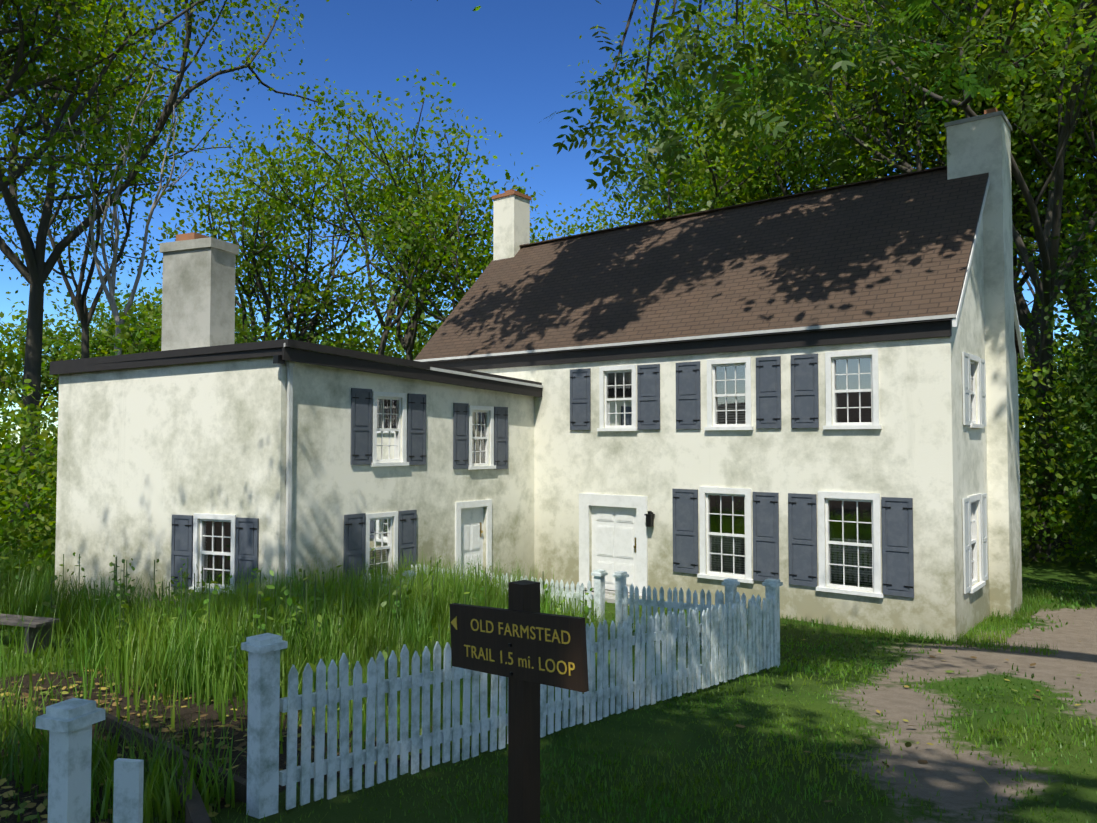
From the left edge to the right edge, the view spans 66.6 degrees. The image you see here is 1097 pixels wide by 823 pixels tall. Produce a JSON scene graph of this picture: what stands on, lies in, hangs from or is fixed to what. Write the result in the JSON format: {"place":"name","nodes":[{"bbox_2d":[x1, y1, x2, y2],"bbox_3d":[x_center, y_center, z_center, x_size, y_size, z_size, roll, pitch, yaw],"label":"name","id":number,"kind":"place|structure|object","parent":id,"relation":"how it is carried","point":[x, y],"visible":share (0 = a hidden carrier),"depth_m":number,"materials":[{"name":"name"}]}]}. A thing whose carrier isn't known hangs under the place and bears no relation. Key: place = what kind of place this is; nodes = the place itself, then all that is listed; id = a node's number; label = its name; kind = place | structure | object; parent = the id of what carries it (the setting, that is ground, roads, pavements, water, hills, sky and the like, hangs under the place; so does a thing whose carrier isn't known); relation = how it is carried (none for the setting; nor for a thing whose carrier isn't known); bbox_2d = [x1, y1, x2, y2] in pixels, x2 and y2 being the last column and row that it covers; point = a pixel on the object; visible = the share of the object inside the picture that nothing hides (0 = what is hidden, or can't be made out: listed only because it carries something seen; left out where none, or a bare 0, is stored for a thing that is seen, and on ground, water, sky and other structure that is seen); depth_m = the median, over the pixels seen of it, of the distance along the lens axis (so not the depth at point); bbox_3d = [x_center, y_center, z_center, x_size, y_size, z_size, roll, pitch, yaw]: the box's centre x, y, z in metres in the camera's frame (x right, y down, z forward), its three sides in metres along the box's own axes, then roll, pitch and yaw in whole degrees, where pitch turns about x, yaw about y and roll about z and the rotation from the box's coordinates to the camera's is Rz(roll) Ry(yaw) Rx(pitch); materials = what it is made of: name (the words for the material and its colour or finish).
{"place":"outdoors","nodes":[
{"label":"outdoors","id":0,"kind":"place"},
{"bbox_2d":[0,445,1096,822],"bbox_3d":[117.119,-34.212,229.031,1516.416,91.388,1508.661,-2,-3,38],"label":"ground","id":1,"kind":"structure","parent":0,"point":[958,781],"depth_m":7.78,"materials":[{"name":"green plant"}]},
{"bbox_2d":[0,341,22,418],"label":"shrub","id":2,"kind":"object","parent":1,"relation":"on","point":[4,388],"visible":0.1,"depth_m":75.94,"materials":[{"name":"green plant"}]},
{"bbox_2d":[0,434,55,527],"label":"shrub","id":3,"kind":"object","parent":1,"relation":"on","point":[1,487],"visible":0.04,"depth_m":30.08,"materials":[{"name":"green plant"}]},
{"bbox_2d":[0,393,57,564],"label":"shrub","id":4,"kind":"object","parent":1,"relation":"on","point":[8,541],"visible":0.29,"depth_m":21.41,"materials":[{"name":"green plant"}]},
{"bbox_2d":[0,614,58,652],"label":"bench","id":5,"kind":"object","parent":1,"relation":"on","point":[36,623],"visible":0.71,"depth_m":13.12,"materials":[{"name":"grey stone"}]},
{"bbox_2d":[0,5,92,188],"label":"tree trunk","id":6,"kind":"object","parent":1,"relation":"on","point":[26,122],"visible":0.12,"depth_m":32.66,"materials":[{"name":"green plant"}]},
{"bbox_2d":[17,327,79,404],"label":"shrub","id":7,"kind":"object","parent":1,"relation":"on","point":[42,361],"depth_m":73.74,"materials":[{"name":"green plant"}]},
{"bbox_2d":[0,291,101,410],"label":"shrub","id":8,"kind":"object","parent":1,"relation":"on","point":[9,360],"visible":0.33,"depth_m":66.37,"materials":[{"name":"green plant"}]},
{"bbox_2d":[0,303,161,586],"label":"shrub","id":9,"kind":"object","parent":1,"relation":"on","point":[46,541],"visible":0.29,"depth_m":18.81,"materials":[{"name":"green plant"}]},
{"bbox_2d":[25,282,161,408],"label":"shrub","id":10,"kind":"object","parent":1,"relation":"on","point":[96,342],"visible":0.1,"depth_m":51.81,"materials":[{"name":"green plant"}]},
{"bbox_2d":[0,0,226,230],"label":"tree","id":11,"kind":"object","parent":1,"relation":"on","point":[18,68],"visible":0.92,"depth_m":24.36,"materials":[{"name":"green plant"}]},
{"bbox_2d":[0,536,248,822],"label":"yard weeds","id":12,"kind":"object","parent":1,"relation":"on","point":[29,599],"visible":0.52,"depth_m":7.40,"materials":[{"name":"green plant"}]},
{"bbox_2d":[67,41,194,354],"bbox_3d":[-12.767,-3.355,24.943,3.886,15.980,1.812,0,-2,-8],"label":"dead tree trunk","id":13,"kind":"object","parent":1,"relation":"on","point":[110,293],"visible":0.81,"depth_m":25.36,"materials":[{"name":"wood"}]},
{"bbox_2d":[0,7,284,358],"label":"tree","id":14,"kind":"object","parent":1,"relation":"on","point":[78,301],"visible":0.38,"depth_m":34.33,"materials":[{"name":"green plant"}]},
{"bbox_2d":[0,0,290,191],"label":"tree","id":15,"kind":"object","parent":1,"relation":"on","point":[78,109],"visible":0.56,"depth_m":26.62,"materials":[{"name":"green plant"}]},
{"bbox_2d":[70,269,278,355],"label":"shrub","id":16,"kind":"object","parent":1,"relation":"on","point":[142,316],"visible":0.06,"depth_m":49.11,"materials":[{"name":"green plant"}]},
{"bbox_2d":[76,257,275,352],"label":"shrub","id":17,"kind":"object","parent":1,"relation":"on","point":[155,291],"depth_m":60.98,"materials":[{"name":"green plant"}]},
{"bbox_2d":[0,0,372,548],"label":"tree","id":18,"kind":"object","parent":1,"relation":"on","point":[35,272],"visible":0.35,"depth_m":28.61,"materials":[{"name":"green plant"}]},
{"bbox_2d":[135,131,397,350],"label":"tree","id":19,"kind":"object","parent":1,"relation":"on","point":[255,267],"visible":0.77,"depth_m":40.49,"materials":[{"name":"green plant"}]},
{"bbox_2d":[49,232,542,619],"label":"house wing","id":20,"kind":"structure","parent":1,"relation":"on","point":[200,439],"depth_m":15.50,"materials":[{"name":"white paint"}]},
{"bbox_2d":[19,549,595,710],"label":"weed stems","id":21,"kind":"object","parent":1,"relation":"on","point":[186,583],"visible":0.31,"depth_m":11.82,"materials":[{"name":"green plant"}]},
{"bbox_2d":[202,115,433,357],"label":"tree","id":22,"kind":"object","parent":1,"relation":"on","point":[307,286],"visible":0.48,"depth_m":41.70,"materials":[{"name":"green plant"}]},
{"bbox_2d":[274,316,392,356],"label":"tree","id":23,"kind":"object","parent":1,"relation":"on","point":[291,326],"visible":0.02,"depth_m":68.70,"materials":[{"name":"green plant"}]},
{"bbox_2d":[270,302,440,358],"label":"tree","id":24,"kind":"object","parent":1,"relation":"on","point":[363,324],"depth_m":57.47,"materials":[{"name":"green plant"}]},
{"bbox_2d":[0,548,718,732],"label":"weed plants","id":25,"kind":"object","parent":1,"relation":"on","point":[260,623],"visible":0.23,"depth_m":11.72,"materials":[{"name":"green plant"}]},
{"bbox_2d":[0,549,727,787],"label":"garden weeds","id":26,"kind":"object","parent":1,"relation":"on","point":[199,662],"visible":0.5,"depth_m":10.90,"materials":[{"name":"green plant"}]},
{"bbox_2d":[216,69,547,357],"bbox_3d":[-7.709,-5.557,40.031,14.416,21.507,15.724,-2,-3,38],"label":"tree","id":27,"kind":"object","parent":1,"relation":"on","point":[380,160],"visible":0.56,"depth_m":39.59,"materials":[{"name":"green plant"}]},
{"bbox_2d":[244,110,540,359],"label":"tree","id":28,"kind":"object","parent":1,"relation":"on","point":[407,342],"visible":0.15,"depth_m":41.77,"materials":[{"name":"green plant"}]},
{"bbox_2d":[366,290,451,359],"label":"tree","id":29,"kind":"object","parent":1,"relation":"on","point":[421,329],"visible":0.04,"depth_m":67.80,"materials":[{"name":"green plant"}]},
{"bbox_2d":[36,564,782,822],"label":"picket fence","id":30,"kind":"object","parent":1,"relation":"on","point":[68,722],"visible":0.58,"depth_m":6.69,"materials":[{"name":"paint"}]},
{"bbox_2d":[414,324,435,358],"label":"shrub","id":31,"kind":"object","parent":1,"relation":"on","point":[423,340],"depth_m":48.72,"materials":[{"name":"green plant"}]},
{"bbox_2d":[407,311,447,351],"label":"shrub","id":32,"kind":"object","parent":1,"relation":"on","point":[446,313],"depth_m":66.54,"materials":[{"name":"green plant"}]},
{"bbox_2d":[343,169,544,329],"bbox_3d":[-3.963,-3.073,39.334,11.368,16.461,10.900,1,-2,-15],"label":"tree","id":33,"kind":"object","parent":1,"relation":"on","point":[472,263],"visible":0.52,"depth_m":37.55,"materials":[{"name":"green plant"}]},
{"bbox_2d":[450,580,588,822],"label":"trail sign","id":34,"kind":"object","parent":1,"relation":"on","point":[524,645],"visible":1,"depth_m":3.65,"materials":[{"name":"brown wood"}]},
{"bbox_2d":[434,194,623,280],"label":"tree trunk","id":35,"kind":"object","parent":1,"relation":"on","point":[572,231],"visible":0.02,"depth_m":43.68,"materials":[{"name":"green plant"}]},
{"bbox_2d":[0,639,1083,822],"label":"leaf litter","id":36,"kind":"object","parent":1,"relation":"on","point":[41,807],"visible":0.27,"depth_m":7.84,"materials":[{"name":"brown plant"}]},
{"bbox_2d":[446,24,851,284],"bbox_3d":[4.294,-6.057,41.856,23.932,22.667,17.240,-2,-3,38],"label":"tree","id":37,"kind":"object","parent":1,"relation":"on","point":[658,211],"visible":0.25,"depth_m":37.05,"materials":[{"name":"green plant"}]},
{"bbox_2d":[411,0,971,115],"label":"tree","id":38,"kind":"object","parent":1,"relation":"on","point":[889,7],"visible":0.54,"depth_m":15.30,"materials":[{"name":"green plant"}]},
{"bbox_2d":[472,108,1021,641],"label":"house","id":39,"kind":"structure","parent":1,"relation":"on","point":[876,484],"depth_m":16.37,"materials":[{"name":"white paint"}]},
{"bbox_2d":[414,165,1023,369],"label":"house roof","id":40,"kind":"structure","parent":39,"relation":"attached to","point":[888,258],"depth_m":18.12,"materials":[{"name":"brown"}]},
{"bbox_2d":[561,0,941,217],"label":"tree","id":41,"kind":"object","parent":1,"relation":"on","point":[678,31],"visible":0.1,"depth_m":37.86,"materials":[{"name":"green plant"}]},
{"bbox_2d":[559,582,1057,655],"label":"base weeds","id":42,"kind":"object","parent":1,"relation":"on","point":[1009,632],"visible":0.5,"depth_m":14.72,"materials":[{"name":"green plant"}]},
{"bbox_2d":[540,0,1096,204],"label":"tree","id":43,"kind":"object","parent":1,"relation":"on","point":[781,76],"visible":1,"depth_m":7.11,"materials":[{"name":"green plant"}]},
{"bbox_2d":[634,0,1037,215],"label":"tree","id":44,"kind":"object","parent":1,"relation":"on","point":[784,189],"visible":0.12,"depth_m":35.89,"materials":[{"name":"green plant"}]},
{"bbox_2d":[615,0,1085,225],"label":"tree","id":45,"kind":"object","parent":1,"relation":"on","point":[818,180],"visible":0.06,"depth_m":35.90,"materials":[{"name":"green plant"}]},
{"bbox_2d":[686,0,1096,561],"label":"tree","id":46,"kind":"object","parent":1,"relation":"on","point":[1048,248],"visible":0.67,"depth_m":21.79,"materials":[{"name":"green plant"}]},
{"bbox_2d":[711,0,1096,548],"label":"tree","id":47,"kind":"object","parent":1,"relation":"on","point":[1023,310],"visible":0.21,"depth_m":28.62,"materials":[{"name":"green plant"}]},
{"bbox_2d":[730,0,1096,285],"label":"tree","id":48,"kind":"object","parent":1,"relation":"on","point":[1022,280],"depth_m":33.06,"materials":[{"name":"green plant"}]},
{"bbox_2d":[744,0,1096,290],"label":"tree","id":49,"kind":"object","parent":1,"relation":"on","point":[1085,148],"visible":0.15,"depth_m":28.27,"materials":[{"name":"green plant"}]},
{"bbox_2d":[761,0,1096,368],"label":"tree","id":50,"kind":"object","parent":1,"relation":"on","point":[1024,210],"visible":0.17,"depth_m":28.67,"materials":[{"name":"green plant"}]},
{"bbox_2d":[816,129,1096,283],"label":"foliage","id":51,"kind":"object","parent":1,"relation":"on","point":[1018,270],"visible":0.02,"depth_m":42.28,"materials":[{"name":"green plant"}]},
{"bbox_2d":[847,0,1096,307],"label":"tree","id":52,"kind":"object","parent":1,"relation":"on","point":[1029,236],"visible":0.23,"depth_m":24.88,"materials":[{"name":"green plant"}]},
{"bbox_2d":[866,0,1096,520],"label":"tree","id":53,"kind":"object","parent":1,"relation":"on","point":[1087,303],"visible":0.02,"depth_m":31.40,"materials":[{"name":"green plant"}]},
{"bbox_2d":[904,0,1096,160],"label":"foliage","id":54,"kind":"object","parent":1,"relation":"on","point":[1094,123],"visible":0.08,"depth_m":25.15,"materials":[{"name":"green plant"}]},
{"bbox_2d":[1017,362,1076,504],"bbox_3d":[19.664,1.368,38.039,8.224,6.925,7.783,-2,-3,38],"label":"shrub","id":55,"kind":"object","parent":1,"relation":"on","point":[1019,382],"depth_m":35.60,"materials":[{"name":"green plant"}]},
{"bbox_2d":[1017,327,1083,421],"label":"tree","id":56,"kind":"object","parent":1,"relation":"on","point":[1025,348],"visible":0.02,"depth_m":63.48,"materials":[{"name":"green plant"}]},
{"bbox_2d":[1017,360,1088,555],"bbox_3d":[12.468,1.526,23.169,3.721,5.544,6.137,0,-2,-12],"label":"shrub","id":57,"kind":"object","parent":1,"relation":"on","point":[1075,462],"visible":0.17,"depth_m":20.99,"materials":[{"name":"green plant"}]},
{"bbox_2d":[1017,366,1088,509],"bbox_3d":[23.157,1.364,36.940,6.695,6.806,3.528,0,-2,11],"label":"shrub","id":58,"kind":"object","parent":1,"relation":"on","point":[1028,393],"depth_m":37.34,"materials":[{"name":"green plant"}]},
{"bbox_2d":[1018,355,1088,528],"bbox_3d":[20.262,0.501,31.875,6.103,8.149,7.248,-2,-3,38],"label":"shrub","id":59,"kind":"object","parent":1,"relation":"on","point":[1020,447],"visible":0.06,"depth_m":32.08,"materials":[{"name":"green plant"}]},
{"bbox_2d":[1019,375,1088,493],"bbox_3d":[22.373,1.238,34.982,5.313,6.082,5.022,0,-2,-10],"label":"shrub","id":60,"kind":"object","parent":1,"relation":"on","point":[1035,419],"visible":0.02,"depth_m":35.17,"materials":[{"name":"green plant"}]},
{"bbox_2d":[1012,171,1096,343],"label":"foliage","id":61,"kind":"object","parent":1,"relation":"on","point":[1022,271],"visible":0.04,"depth_m":50.72,"materials":[{"name":"green plant"}]},
{"bbox_2d":[1018,402,1090,531],"bbox_3d":[19.585,1.750,32.180,4.972,5.746,3.463,-1,-2,19],"label":"shrub","id":62,"kind":"object","parent":1,"relation":"on","point":[1032,422],"visible":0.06,"depth_m":31.62,"materials":[{"name":"green plant"}]},
{"bbox_2d":[1018,314,1096,565],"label":"shrub","id":63,"kind":"object","parent":1,"relation":"on","point":[1057,527],"visible":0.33,"depth_m":23.69,"materials":[{"name":"green plant"}]},
{"bbox_2d":[1023,218,1096,562],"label":"shrub","id":64,"kind":"object","parent":1,"relation":"on","point":[1085,534],"visible":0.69,"depth_m":22.64,"materials":[{"name":"green plant"}]},
{"bbox_2d":[1025,224,1096,553],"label":"tree","id":65,"kind":"object","parent":1,"relation":"on","point":[1029,315],"visible":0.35,"depth_m":24.99,"materials":[{"name":"green plant"}]},
{"bbox_2d":[1041,194,1096,568],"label":"shrub","id":66,"kind":"object","parent":1,"relation":"on","point":[1076,360],"visible":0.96,"depth_m":20.90,"materials":[{"name":"green plant"}]},
{"bbox_2d":[1053,320,1096,370],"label":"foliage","id":67,"kind":"object","parent":1,"relation":"on","point":[1074,335],"visible":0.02,"depth_m":73.56,"materials":[{"name":"green plant"}]},
{"bbox_2d":[1060,418,1096,520],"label":"shrub","id":68,"kind":"object","parent":1,"relation":"on","point":[1090,502],"visible":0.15,"depth_m":28.33,"materials":[{"name":"green plant"}]},
{"bbox_2d":[1066,364,1096,525],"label":"shrub","id":69,"kind":"object","parent":1,"relation":"on","point":[1091,522],"visible":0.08,"depth_m":29.07,"materials":[{"name":"green plant"}]},
{"bbox_2d":[0,578,1096,822],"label":"lawn grass","id":70,"kind":"structure","parent":0,"point":[628,790],"depth_m":7.44,"materials":[{"name":"green plant"}]},
{"bbox_2d":[0,0,1096,443],"label":"sky","id":71,"kind":"structure","parent":0,"point":[508,62],"materials":[{"name":"blue"}]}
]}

